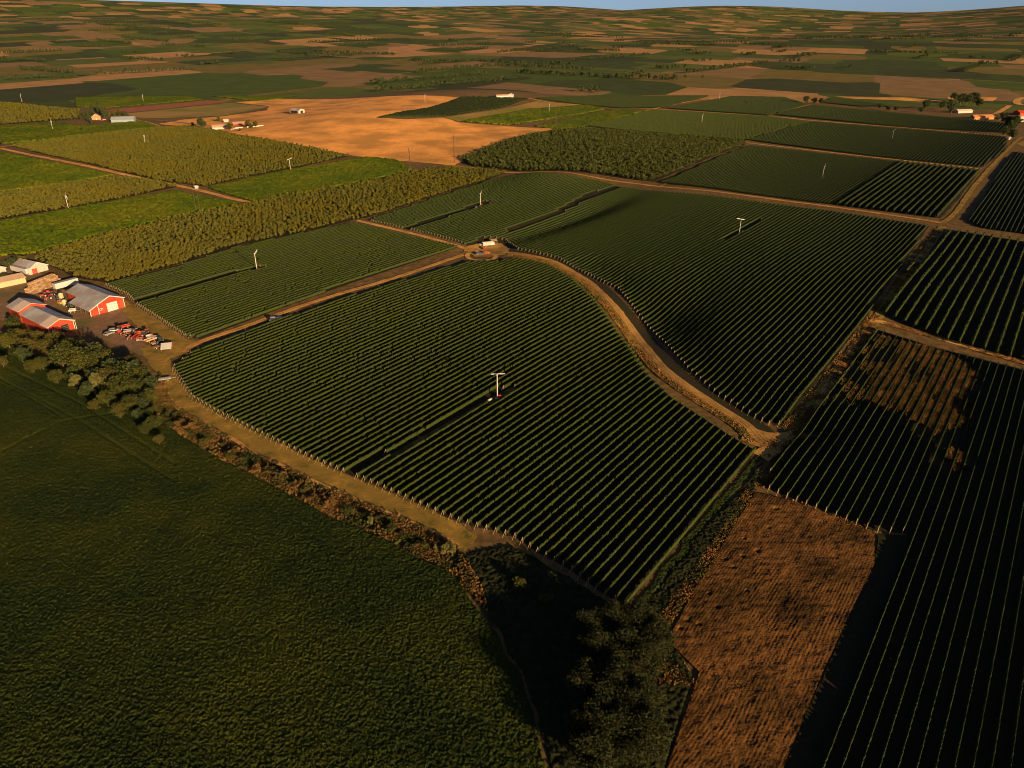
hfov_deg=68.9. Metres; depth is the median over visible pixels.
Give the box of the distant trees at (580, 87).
[0,17,1023,91]
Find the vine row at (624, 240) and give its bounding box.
[572,195,717,266]
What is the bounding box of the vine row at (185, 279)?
[130,226,375,296]
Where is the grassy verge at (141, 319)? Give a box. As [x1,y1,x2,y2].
[121,298,191,355]
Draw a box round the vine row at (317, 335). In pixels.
[187,258,514,389]
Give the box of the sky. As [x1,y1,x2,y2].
[111,0,1023,11]
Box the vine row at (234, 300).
[167,239,429,324]
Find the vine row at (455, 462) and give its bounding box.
[403,347,631,498]
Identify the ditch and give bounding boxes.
[154,375,494,626]
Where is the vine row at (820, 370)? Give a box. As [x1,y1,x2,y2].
[777,304,873,426]
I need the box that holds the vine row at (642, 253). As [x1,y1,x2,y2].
[597,199,747,278]
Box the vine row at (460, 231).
[443,182,606,237]
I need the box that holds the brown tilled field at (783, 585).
[667,492,874,767]
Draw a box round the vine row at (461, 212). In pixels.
[449,175,570,216]
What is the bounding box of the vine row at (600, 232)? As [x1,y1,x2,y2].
[546,192,688,256]
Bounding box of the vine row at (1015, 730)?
[1009,665,1023,767]
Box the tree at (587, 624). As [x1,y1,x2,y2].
[567,609,602,642]
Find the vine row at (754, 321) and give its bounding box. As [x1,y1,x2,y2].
[694,217,879,377]
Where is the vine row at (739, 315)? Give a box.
[683,215,867,364]
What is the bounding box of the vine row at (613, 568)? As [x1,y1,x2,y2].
[593,435,734,592]
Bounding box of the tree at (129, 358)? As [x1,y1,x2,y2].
[120,355,135,362]
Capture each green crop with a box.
[0,120,156,143]
[0,151,112,191]
[0,190,245,255]
[75,96,202,107]
[209,156,412,201]
[213,95,295,100]
[377,96,527,117]
[462,104,603,124]
[536,109,645,128]
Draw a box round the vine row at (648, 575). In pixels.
[625,447,755,602]
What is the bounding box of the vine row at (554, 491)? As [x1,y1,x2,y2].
[502,393,670,537]
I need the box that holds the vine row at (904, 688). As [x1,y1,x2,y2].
[878,364,1006,767]
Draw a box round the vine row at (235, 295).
[162,237,423,321]
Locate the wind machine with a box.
[491,373,504,398]
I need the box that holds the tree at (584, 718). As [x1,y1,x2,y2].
[561,701,599,736]
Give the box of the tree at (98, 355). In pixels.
[84,342,112,367]
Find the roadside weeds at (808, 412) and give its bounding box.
[463,228,1023,487]
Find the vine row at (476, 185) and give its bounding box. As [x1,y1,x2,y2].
[455,177,501,191]
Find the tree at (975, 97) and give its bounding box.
[971,92,980,104]
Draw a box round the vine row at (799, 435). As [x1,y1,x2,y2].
[769,327,878,472]
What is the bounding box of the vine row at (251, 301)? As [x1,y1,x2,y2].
[175,241,439,328]
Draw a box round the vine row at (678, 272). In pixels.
[631,206,794,305]
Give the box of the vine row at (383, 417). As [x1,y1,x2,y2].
[308,301,597,460]
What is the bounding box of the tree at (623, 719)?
[599,702,636,756]
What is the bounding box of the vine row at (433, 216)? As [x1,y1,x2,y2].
[399,207,464,227]
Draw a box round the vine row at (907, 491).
[889,354,967,533]
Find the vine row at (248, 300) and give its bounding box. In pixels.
[170,240,436,328]
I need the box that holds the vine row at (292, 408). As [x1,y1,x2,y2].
[249,276,571,431]
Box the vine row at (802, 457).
[776,332,890,495]
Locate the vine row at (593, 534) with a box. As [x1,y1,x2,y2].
[560,418,709,568]
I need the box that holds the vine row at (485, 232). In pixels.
[459,204,566,241]
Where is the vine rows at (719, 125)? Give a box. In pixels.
[196,95,1023,359]
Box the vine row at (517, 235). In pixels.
[505,188,636,239]
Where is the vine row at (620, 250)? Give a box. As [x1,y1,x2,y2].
[582,197,728,271]
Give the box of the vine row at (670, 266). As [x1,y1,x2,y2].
[624,204,782,296]
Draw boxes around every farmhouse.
[92,114,100,119]
[212,124,226,128]
[953,109,972,112]
[969,114,994,119]
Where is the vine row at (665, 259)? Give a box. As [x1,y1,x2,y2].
[618,202,770,288]
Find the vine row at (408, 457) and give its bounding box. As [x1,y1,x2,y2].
[368,330,618,483]
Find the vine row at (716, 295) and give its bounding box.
[661,211,838,341]
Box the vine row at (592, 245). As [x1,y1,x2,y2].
[560,194,702,260]
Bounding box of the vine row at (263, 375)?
[199,261,537,404]
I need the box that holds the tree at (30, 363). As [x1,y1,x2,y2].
[23,359,39,372]
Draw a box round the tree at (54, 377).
[47,369,67,382]
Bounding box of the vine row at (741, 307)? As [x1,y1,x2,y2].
[679,214,863,362]
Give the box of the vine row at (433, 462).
[388,340,626,494]
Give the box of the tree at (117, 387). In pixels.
[105,371,131,396]
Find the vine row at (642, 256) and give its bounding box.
[601,200,751,280]
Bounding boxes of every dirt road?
[0,148,260,203]
[181,254,464,351]
[357,220,463,248]
[455,166,939,222]
[464,249,758,439]
[529,98,1001,135]
[653,95,736,108]
[660,144,748,185]
[752,143,980,168]
[768,104,811,115]
[776,226,945,455]
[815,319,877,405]
[874,319,1023,363]
[940,137,1022,222]
[993,105,1010,113]
[1013,97,1023,104]
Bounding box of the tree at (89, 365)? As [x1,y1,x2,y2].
[83,360,100,372]
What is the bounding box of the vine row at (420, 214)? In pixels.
[387,172,549,224]
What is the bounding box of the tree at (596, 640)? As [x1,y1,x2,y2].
[575,628,617,667]
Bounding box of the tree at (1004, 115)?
[1000,112,1008,121]
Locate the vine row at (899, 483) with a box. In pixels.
[877,351,960,531]
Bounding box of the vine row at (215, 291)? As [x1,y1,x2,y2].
[148,234,406,314]
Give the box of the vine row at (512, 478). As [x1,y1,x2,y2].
[456,373,649,522]
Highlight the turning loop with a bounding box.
[465,252,497,260]
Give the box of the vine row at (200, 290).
[142,232,398,309]
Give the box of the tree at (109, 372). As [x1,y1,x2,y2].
[97,365,119,386]
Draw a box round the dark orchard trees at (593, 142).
[461,126,745,179]
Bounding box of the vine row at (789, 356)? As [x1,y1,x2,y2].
[741,222,919,411]
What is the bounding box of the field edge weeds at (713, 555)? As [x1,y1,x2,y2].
[628,487,875,693]
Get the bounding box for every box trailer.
[10,265,28,273]
[52,277,78,290]
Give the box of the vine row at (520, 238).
[508,189,642,242]
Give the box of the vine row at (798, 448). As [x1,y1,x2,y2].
[767,330,884,491]
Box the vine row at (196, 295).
[146,234,404,312]
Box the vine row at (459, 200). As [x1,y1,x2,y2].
[380,172,543,224]
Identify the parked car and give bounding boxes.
[103,331,114,335]
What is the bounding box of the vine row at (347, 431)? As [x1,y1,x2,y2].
[303,298,594,456]
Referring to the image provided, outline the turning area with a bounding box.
[463,242,508,256]
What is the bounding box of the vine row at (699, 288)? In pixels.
[650,208,822,329]
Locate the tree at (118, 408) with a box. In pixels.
[110,401,126,417]
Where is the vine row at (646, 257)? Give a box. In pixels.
[604,200,755,281]
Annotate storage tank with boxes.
[58,293,63,299]
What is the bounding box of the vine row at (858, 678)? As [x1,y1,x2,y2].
[822,357,983,767]
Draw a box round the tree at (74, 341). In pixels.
[60,337,86,347]
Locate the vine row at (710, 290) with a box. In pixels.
[655,210,831,335]
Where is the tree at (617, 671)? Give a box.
[592,660,640,700]
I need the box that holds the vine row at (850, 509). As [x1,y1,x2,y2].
[845,347,938,519]
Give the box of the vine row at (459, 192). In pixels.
[413,175,514,204]
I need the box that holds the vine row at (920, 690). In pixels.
[897,364,1015,767]
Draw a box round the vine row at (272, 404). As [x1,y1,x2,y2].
[235,271,563,422]
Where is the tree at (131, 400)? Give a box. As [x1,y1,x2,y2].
[120,394,139,409]
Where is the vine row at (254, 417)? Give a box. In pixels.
[239,273,565,426]
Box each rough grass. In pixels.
[453,545,692,767]
[638,459,764,625]
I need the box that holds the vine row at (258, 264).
[235,229,384,272]
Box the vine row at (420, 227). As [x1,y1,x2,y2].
[413,176,577,230]
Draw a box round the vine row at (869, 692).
[841,359,991,767]
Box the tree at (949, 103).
[947,95,952,110]
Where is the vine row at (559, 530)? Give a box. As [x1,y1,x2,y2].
[535,407,692,553]
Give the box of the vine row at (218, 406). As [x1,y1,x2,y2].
[211,263,549,412]
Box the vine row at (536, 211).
[452,195,581,240]
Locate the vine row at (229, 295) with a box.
[158,237,419,319]
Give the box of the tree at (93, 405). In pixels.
[87,398,100,409]
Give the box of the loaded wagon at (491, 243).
[482,241,496,245]
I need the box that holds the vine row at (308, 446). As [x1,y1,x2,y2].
[297,295,592,454]
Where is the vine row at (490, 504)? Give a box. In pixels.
[465,377,653,524]
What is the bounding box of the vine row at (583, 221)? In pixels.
[515,190,654,246]
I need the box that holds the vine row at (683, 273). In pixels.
[634,205,798,308]
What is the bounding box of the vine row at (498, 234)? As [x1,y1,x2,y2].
[489,231,507,238]
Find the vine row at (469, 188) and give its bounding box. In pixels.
[430,176,508,199]
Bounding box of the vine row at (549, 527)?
[527,404,686,548]
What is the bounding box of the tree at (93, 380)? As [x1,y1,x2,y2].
[88,371,107,390]
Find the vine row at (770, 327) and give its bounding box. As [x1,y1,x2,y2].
[708,219,892,387]
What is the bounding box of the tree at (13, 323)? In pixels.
[4,314,20,328]
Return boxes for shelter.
[160,342,171,351]
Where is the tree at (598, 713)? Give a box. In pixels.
[563,698,605,736]
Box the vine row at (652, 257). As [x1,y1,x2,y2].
[608,201,759,283]
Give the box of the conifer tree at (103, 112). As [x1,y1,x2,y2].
[101,105,105,116]
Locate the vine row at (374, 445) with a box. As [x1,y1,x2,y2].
[334,313,606,470]
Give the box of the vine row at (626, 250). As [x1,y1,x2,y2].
[585,197,732,272]
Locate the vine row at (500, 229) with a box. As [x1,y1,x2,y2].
[462,209,558,242]
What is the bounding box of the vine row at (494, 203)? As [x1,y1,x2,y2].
[411,176,574,229]
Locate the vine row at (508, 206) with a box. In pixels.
[426,178,590,232]
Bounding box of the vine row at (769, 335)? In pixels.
[714,219,897,390]
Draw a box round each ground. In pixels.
[0,0,1023,767]
[0,103,79,124]
[0,178,176,218]
[13,130,347,185]
[34,169,504,281]
[108,237,456,338]
[177,259,753,602]
[371,176,928,425]
[463,134,744,181]
[536,96,706,107]
[588,120,789,139]
[662,153,897,204]
[669,104,805,115]
[751,124,1006,166]
[762,330,1023,767]
[778,109,1008,132]
[828,101,885,106]
[836,163,975,217]
[885,231,1023,359]
[969,152,1023,233]
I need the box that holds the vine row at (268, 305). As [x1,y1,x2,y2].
[183,244,453,336]
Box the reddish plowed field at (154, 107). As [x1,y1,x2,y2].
[106,100,226,112]
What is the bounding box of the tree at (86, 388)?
[77,380,93,395]
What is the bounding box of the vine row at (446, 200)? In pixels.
[372,172,534,221]
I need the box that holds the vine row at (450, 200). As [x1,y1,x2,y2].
[375,172,537,222]
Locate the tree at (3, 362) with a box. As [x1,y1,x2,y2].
[0,355,7,367]
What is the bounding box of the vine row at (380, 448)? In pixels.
[341,315,608,471]
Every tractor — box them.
[44,294,51,300]
[138,330,146,336]
[156,336,163,343]
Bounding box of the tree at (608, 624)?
[593,599,633,636]
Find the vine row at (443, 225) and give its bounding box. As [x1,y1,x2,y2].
[423,178,587,232]
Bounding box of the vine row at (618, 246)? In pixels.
[576,195,721,268]
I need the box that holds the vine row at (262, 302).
[178,242,446,332]
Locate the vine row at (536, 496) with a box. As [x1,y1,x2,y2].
[493,388,665,533]
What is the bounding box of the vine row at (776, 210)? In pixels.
[761,204,786,218]
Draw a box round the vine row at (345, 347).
[207,262,545,409]
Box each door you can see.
[61,324,69,331]
[106,301,118,311]
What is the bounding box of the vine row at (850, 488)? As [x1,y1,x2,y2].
[835,344,931,515]
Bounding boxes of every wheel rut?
[182,254,461,350]
[186,255,461,350]
[460,166,936,221]
[464,250,763,441]
[468,167,940,222]
[471,250,767,441]
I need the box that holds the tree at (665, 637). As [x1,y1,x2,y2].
[638,620,677,658]
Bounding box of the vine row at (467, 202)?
[389,172,551,225]
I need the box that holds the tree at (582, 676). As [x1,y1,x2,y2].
[564,661,597,701]
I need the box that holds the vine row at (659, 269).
[623,204,778,293]
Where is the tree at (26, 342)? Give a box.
[16,337,36,350]
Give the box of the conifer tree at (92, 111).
[90,103,94,114]
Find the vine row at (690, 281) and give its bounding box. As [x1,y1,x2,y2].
[641,207,810,319]
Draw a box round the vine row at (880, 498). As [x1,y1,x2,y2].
[866,351,952,527]
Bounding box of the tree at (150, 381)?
[142,374,158,389]
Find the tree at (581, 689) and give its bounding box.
[559,666,595,704]
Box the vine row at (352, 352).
[217,265,552,412]
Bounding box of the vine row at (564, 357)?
[514,326,615,387]
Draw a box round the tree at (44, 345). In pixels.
[36,337,54,354]
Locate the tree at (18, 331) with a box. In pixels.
[8,328,27,341]
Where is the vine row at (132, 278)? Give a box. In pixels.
[108,226,331,286]
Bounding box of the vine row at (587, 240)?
[550,193,691,256]
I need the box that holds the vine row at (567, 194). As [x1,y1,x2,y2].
[439,181,604,237]
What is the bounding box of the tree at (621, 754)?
[612,731,650,767]
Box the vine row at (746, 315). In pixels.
[686,216,871,369]
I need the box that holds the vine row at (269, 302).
[180,243,450,335]
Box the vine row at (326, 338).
[190,258,525,395]
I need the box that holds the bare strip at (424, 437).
[356,387,515,476]
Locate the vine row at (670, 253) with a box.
[613,202,766,288]
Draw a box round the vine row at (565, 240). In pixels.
[536,192,677,252]
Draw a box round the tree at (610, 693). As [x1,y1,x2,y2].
[587,677,629,705]
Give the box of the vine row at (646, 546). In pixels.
[602,438,742,598]
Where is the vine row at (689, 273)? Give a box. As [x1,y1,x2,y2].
[637,207,802,312]
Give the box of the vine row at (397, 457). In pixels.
[362,401,488,480]
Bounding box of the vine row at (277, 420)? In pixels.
[255,278,573,431]
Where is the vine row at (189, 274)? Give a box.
[127,225,369,293]
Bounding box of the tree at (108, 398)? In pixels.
[96,387,116,406]
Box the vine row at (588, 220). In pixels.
[517,190,657,247]
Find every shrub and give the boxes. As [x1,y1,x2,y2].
[171,418,185,425]
[182,422,195,430]
[198,437,207,445]
[224,449,233,457]
[228,448,237,456]
[237,455,247,462]
[248,464,260,472]
[262,465,274,472]
[273,470,287,478]
[290,479,303,487]
[300,483,313,492]
[305,493,316,500]
[323,497,335,507]
[340,504,352,514]
[363,512,374,518]
[367,516,372,524]
[373,514,385,521]
[385,522,396,532]
[410,540,421,547]
[420,541,428,548]
[439,541,455,553]
[512,576,527,591]
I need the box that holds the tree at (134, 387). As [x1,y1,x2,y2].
[127,376,145,395]
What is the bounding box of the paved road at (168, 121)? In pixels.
[136,117,197,124]
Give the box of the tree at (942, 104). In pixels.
[939,101,945,108]
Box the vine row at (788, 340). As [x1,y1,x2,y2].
[730,221,910,402]
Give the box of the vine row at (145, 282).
[118,223,361,290]
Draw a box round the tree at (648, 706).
[622,689,653,726]
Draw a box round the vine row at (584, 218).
[512,190,648,244]
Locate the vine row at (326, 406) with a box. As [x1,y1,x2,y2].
[265,282,578,437]
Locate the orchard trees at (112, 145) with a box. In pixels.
[0,101,505,261]
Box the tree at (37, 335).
[28,330,46,340]
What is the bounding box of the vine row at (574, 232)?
[529,191,670,250]
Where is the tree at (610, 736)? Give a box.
[581,721,626,762]
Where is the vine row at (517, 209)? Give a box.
[437,181,601,235]
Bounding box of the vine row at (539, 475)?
[474,380,657,528]
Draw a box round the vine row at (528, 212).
[449,184,611,239]
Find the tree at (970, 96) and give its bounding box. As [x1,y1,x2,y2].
[964,93,973,104]
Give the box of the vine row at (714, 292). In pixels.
[658,210,835,338]
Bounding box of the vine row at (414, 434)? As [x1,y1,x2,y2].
[383,319,611,454]
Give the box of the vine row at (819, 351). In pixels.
[761,239,919,420]
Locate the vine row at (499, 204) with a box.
[417,177,580,231]
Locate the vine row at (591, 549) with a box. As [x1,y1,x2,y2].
[569,423,716,573]
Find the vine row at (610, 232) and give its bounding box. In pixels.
[555,193,695,257]
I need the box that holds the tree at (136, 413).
[131,408,143,420]
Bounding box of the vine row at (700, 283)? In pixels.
[646,208,818,327]
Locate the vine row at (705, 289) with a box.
[653,209,826,333]
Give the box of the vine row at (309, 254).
[266,231,392,267]
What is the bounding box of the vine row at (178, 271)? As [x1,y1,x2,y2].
[114,223,359,290]
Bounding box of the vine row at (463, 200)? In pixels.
[384,172,546,223]
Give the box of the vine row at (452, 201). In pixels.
[379,172,539,222]
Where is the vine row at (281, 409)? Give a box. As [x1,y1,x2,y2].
[244,274,568,428]
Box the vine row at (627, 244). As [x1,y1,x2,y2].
[578,196,724,270]
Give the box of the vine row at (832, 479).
[815,339,917,507]
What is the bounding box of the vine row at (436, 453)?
[381,337,623,491]
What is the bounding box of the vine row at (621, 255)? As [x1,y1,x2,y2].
[588,198,736,274]
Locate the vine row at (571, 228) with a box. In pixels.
[517,190,660,249]
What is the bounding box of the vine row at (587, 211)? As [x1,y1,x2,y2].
[506,189,639,242]
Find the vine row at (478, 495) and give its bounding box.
[448,369,646,518]
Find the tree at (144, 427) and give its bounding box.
[138,421,152,433]
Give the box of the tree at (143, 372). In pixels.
[131,364,150,379]
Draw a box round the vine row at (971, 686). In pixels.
[953,442,1023,767]
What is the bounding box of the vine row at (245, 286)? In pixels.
[155,235,413,316]
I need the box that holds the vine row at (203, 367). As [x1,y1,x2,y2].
[177,260,483,379]
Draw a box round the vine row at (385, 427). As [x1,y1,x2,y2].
[321,306,601,465]
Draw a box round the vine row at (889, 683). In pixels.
[860,361,999,767]
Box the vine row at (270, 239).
[206,238,274,256]
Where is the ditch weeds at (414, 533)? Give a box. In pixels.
[150,372,487,610]
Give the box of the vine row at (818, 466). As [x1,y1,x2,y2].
[795,335,904,501]
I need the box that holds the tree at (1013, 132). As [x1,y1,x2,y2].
[1007,129,1017,139]
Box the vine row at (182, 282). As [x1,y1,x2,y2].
[129,227,378,299]
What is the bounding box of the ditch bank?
[167,392,459,546]
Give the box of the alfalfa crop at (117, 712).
[0,343,545,767]
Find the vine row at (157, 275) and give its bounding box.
[112,222,356,288]
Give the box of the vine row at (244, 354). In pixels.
[180,260,490,381]
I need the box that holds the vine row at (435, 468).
[395,344,629,497]
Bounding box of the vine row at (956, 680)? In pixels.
[935,399,1023,767]
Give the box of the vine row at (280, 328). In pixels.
[172,266,450,370]
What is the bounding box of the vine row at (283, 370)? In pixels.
[203,262,541,407]
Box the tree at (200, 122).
[196,117,206,126]
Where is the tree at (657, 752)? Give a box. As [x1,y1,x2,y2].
[622,722,664,763]
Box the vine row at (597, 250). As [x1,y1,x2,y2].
[570,195,713,264]
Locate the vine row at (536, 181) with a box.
[487,173,561,201]
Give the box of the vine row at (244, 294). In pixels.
[163,238,426,322]
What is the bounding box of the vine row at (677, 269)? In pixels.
[629,205,790,302]
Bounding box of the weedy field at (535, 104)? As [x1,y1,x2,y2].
[446,101,581,120]
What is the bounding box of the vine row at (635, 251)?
[590,198,740,276]
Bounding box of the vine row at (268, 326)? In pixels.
[183,294,356,359]
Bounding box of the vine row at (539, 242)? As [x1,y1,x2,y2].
[522,191,663,249]
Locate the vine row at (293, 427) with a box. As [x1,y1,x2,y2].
[270,284,580,440]
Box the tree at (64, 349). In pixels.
[47,340,78,365]
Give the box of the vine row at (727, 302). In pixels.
[670,213,851,350]
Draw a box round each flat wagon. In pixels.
[132,333,140,338]
[144,336,156,342]
[158,376,174,380]
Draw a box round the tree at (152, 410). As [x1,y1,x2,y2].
[143,405,157,416]
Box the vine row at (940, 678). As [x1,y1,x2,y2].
[916,367,1023,767]
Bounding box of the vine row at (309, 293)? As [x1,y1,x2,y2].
[188,245,457,337]
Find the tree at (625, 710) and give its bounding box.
[607,699,646,731]
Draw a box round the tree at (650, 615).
[615,600,663,637]
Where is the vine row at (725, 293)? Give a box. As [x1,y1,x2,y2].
[664,211,843,344]
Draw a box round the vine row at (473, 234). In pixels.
[455,199,574,240]
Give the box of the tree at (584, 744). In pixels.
[561,724,617,767]
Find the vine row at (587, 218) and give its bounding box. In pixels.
[513,190,651,245]
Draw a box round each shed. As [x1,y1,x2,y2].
[0,265,6,272]
[0,272,25,287]
[13,258,47,274]
[110,116,135,122]
[233,121,245,124]
[290,108,304,113]
[495,94,507,96]
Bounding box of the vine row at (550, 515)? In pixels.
[519,400,681,545]
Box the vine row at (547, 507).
[512,396,675,539]
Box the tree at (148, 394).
[138,387,158,403]
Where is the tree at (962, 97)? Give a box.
[957,93,966,103]
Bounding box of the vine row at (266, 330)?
[172,278,406,367]
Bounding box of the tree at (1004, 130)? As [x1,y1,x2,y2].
[999,127,1008,135]
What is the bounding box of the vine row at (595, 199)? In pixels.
[565,187,627,211]
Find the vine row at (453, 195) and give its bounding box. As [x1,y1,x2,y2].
[394,174,520,211]
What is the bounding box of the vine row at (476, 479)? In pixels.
[432,361,641,513]
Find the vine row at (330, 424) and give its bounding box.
[286,291,587,448]
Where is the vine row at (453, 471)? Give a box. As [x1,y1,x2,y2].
[410,350,634,502]
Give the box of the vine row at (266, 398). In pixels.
[225,268,557,418]
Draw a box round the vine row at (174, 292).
[135,269,250,305]
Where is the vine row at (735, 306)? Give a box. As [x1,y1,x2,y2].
[677,214,859,356]
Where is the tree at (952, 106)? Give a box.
[949,95,956,112]
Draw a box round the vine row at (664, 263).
[619,203,774,292]
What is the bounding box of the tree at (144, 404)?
[137,397,152,409]
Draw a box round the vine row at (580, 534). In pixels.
[551,414,704,564]
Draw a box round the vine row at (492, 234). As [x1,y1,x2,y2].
[483,229,506,238]
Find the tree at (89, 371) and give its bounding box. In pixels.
[85,367,102,383]
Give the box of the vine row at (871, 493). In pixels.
[855,350,945,524]
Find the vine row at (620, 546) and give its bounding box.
[585,429,728,585]
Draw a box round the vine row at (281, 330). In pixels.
[173,260,471,374]
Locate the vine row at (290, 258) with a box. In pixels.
[265,230,389,266]
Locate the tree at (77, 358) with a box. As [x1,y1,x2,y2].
[65,345,93,373]
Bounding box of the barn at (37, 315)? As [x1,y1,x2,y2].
[6,298,76,333]
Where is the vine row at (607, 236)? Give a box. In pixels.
[557,194,699,259]
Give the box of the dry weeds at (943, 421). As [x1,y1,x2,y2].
[837,334,978,471]
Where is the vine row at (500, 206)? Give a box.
[419,178,583,231]
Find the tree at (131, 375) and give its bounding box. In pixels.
[109,365,135,384]
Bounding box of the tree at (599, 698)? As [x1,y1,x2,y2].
[572,685,613,720]
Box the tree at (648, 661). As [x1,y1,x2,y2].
[627,637,668,679]
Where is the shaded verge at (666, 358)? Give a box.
[508,250,774,432]
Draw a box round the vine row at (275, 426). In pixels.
[259,280,576,436]
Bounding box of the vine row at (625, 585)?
[613,442,748,600]
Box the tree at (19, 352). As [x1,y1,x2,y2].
[13,345,31,362]
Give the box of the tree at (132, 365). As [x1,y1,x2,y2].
[120,359,141,374]
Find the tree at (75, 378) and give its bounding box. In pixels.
[68,373,83,386]
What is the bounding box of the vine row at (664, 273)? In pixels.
[627,239,724,299]
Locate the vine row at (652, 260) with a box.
[611,201,762,285]
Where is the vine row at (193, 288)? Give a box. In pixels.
[137,267,264,306]
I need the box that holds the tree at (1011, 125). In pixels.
[1004,120,1018,129]
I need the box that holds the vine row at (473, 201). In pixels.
[393,173,555,225]
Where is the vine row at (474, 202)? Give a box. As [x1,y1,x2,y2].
[395,173,557,226]
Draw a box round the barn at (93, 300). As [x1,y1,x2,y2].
[66,283,124,316]
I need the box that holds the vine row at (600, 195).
[579,186,624,203]
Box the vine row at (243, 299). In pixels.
[168,240,433,325]
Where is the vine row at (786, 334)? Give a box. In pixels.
[724,221,905,398]
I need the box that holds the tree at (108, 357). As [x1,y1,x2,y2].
[101,356,121,365]
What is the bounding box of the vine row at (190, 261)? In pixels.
[182,232,303,263]
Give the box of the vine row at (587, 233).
[540,192,681,253]
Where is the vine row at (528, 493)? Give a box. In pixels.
[483,384,661,531]
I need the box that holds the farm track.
[140,341,476,550]
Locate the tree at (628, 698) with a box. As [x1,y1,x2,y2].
[607,685,652,728]
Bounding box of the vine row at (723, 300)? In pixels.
[667,212,846,347]
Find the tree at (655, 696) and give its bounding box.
[624,673,667,712]
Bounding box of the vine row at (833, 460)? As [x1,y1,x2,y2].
[805,338,910,504]
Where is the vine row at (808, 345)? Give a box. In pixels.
[747,223,923,415]
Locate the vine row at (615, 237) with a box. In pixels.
[564,194,706,261]
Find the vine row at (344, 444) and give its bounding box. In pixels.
[315,303,599,461]
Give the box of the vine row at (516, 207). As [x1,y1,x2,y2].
[430,179,597,235]
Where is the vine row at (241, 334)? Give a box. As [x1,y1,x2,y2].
[191,314,292,354]
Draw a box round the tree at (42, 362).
[33,356,51,369]
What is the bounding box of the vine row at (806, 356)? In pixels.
[754,223,928,417]
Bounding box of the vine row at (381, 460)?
[354,453,390,478]
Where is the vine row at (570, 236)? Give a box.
[532,191,673,251]
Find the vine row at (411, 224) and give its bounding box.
[402,222,417,228]
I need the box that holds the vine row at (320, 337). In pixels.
[188,258,519,392]
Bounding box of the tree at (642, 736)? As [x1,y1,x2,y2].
[614,723,654,767]
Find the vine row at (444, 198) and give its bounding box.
[375,173,526,217]
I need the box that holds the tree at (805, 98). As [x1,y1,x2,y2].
[803,96,809,102]
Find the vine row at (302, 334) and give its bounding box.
[181,259,497,384]
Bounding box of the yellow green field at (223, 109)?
[127,103,268,117]
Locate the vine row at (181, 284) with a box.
[133,228,381,299]
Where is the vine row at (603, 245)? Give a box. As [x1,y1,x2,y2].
[567,194,710,263]
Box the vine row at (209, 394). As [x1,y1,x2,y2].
[195,260,533,402]
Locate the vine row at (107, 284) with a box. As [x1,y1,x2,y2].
[106,276,133,285]
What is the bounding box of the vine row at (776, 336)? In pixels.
[719,220,901,395]
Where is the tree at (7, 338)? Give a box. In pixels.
[0,330,17,347]
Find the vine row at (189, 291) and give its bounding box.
[139,232,395,308]
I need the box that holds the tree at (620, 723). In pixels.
[593,707,630,750]
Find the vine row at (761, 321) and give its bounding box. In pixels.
[699,217,884,379]
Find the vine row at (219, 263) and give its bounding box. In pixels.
[121,224,364,291]
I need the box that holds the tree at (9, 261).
[2,257,16,267]
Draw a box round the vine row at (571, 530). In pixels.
[543,411,697,558]
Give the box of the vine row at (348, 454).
[327,309,603,468]
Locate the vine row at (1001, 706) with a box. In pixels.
[990,568,1023,767]
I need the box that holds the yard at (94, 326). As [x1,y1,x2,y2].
[0,268,175,357]
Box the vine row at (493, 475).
[440,365,643,515]
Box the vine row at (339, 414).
[281,288,585,445]
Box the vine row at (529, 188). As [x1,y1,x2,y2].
[490,174,567,202]
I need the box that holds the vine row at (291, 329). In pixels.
[177,260,478,375]
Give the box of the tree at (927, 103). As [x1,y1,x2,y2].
[922,100,930,108]
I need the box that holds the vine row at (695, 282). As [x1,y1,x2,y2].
[643,208,814,324]
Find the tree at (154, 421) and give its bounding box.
[145,415,161,428]
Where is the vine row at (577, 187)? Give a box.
[434,180,599,235]
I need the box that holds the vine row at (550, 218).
[496,187,630,238]
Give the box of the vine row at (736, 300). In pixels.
[674,213,855,353]
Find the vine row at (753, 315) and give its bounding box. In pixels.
[690,216,875,373]
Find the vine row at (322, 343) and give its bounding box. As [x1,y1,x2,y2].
[191,259,529,400]
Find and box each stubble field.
[161,95,550,165]
[836,96,940,102]
[948,97,996,100]
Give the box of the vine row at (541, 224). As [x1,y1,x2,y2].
[502,187,633,239]
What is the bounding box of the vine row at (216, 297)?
[156,236,416,317]
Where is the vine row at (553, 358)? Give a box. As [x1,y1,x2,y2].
[501,323,613,390]
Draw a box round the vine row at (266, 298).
[176,242,443,330]
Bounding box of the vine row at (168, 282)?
[126,226,372,296]
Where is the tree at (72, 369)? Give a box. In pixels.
[66,364,79,377]
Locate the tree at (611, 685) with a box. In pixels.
[583,673,624,708]
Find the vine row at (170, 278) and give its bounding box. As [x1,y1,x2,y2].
[122,225,367,293]
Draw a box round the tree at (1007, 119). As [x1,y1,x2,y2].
[1001,115,1013,124]
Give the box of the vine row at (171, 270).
[111,221,353,287]
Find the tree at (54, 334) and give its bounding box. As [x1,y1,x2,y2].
[43,331,65,344]
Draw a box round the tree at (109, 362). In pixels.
[101,358,127,371]
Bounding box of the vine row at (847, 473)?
[825,342,924,511]
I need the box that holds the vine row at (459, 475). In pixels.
[417,353,636,506]
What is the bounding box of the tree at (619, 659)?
[595,651,631,681]
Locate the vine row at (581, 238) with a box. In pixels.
[544,192,684,254]
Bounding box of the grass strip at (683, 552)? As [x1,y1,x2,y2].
[631,455,761,611]
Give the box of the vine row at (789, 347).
[735,222,914,407]
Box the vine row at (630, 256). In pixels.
[594,199,743,277]

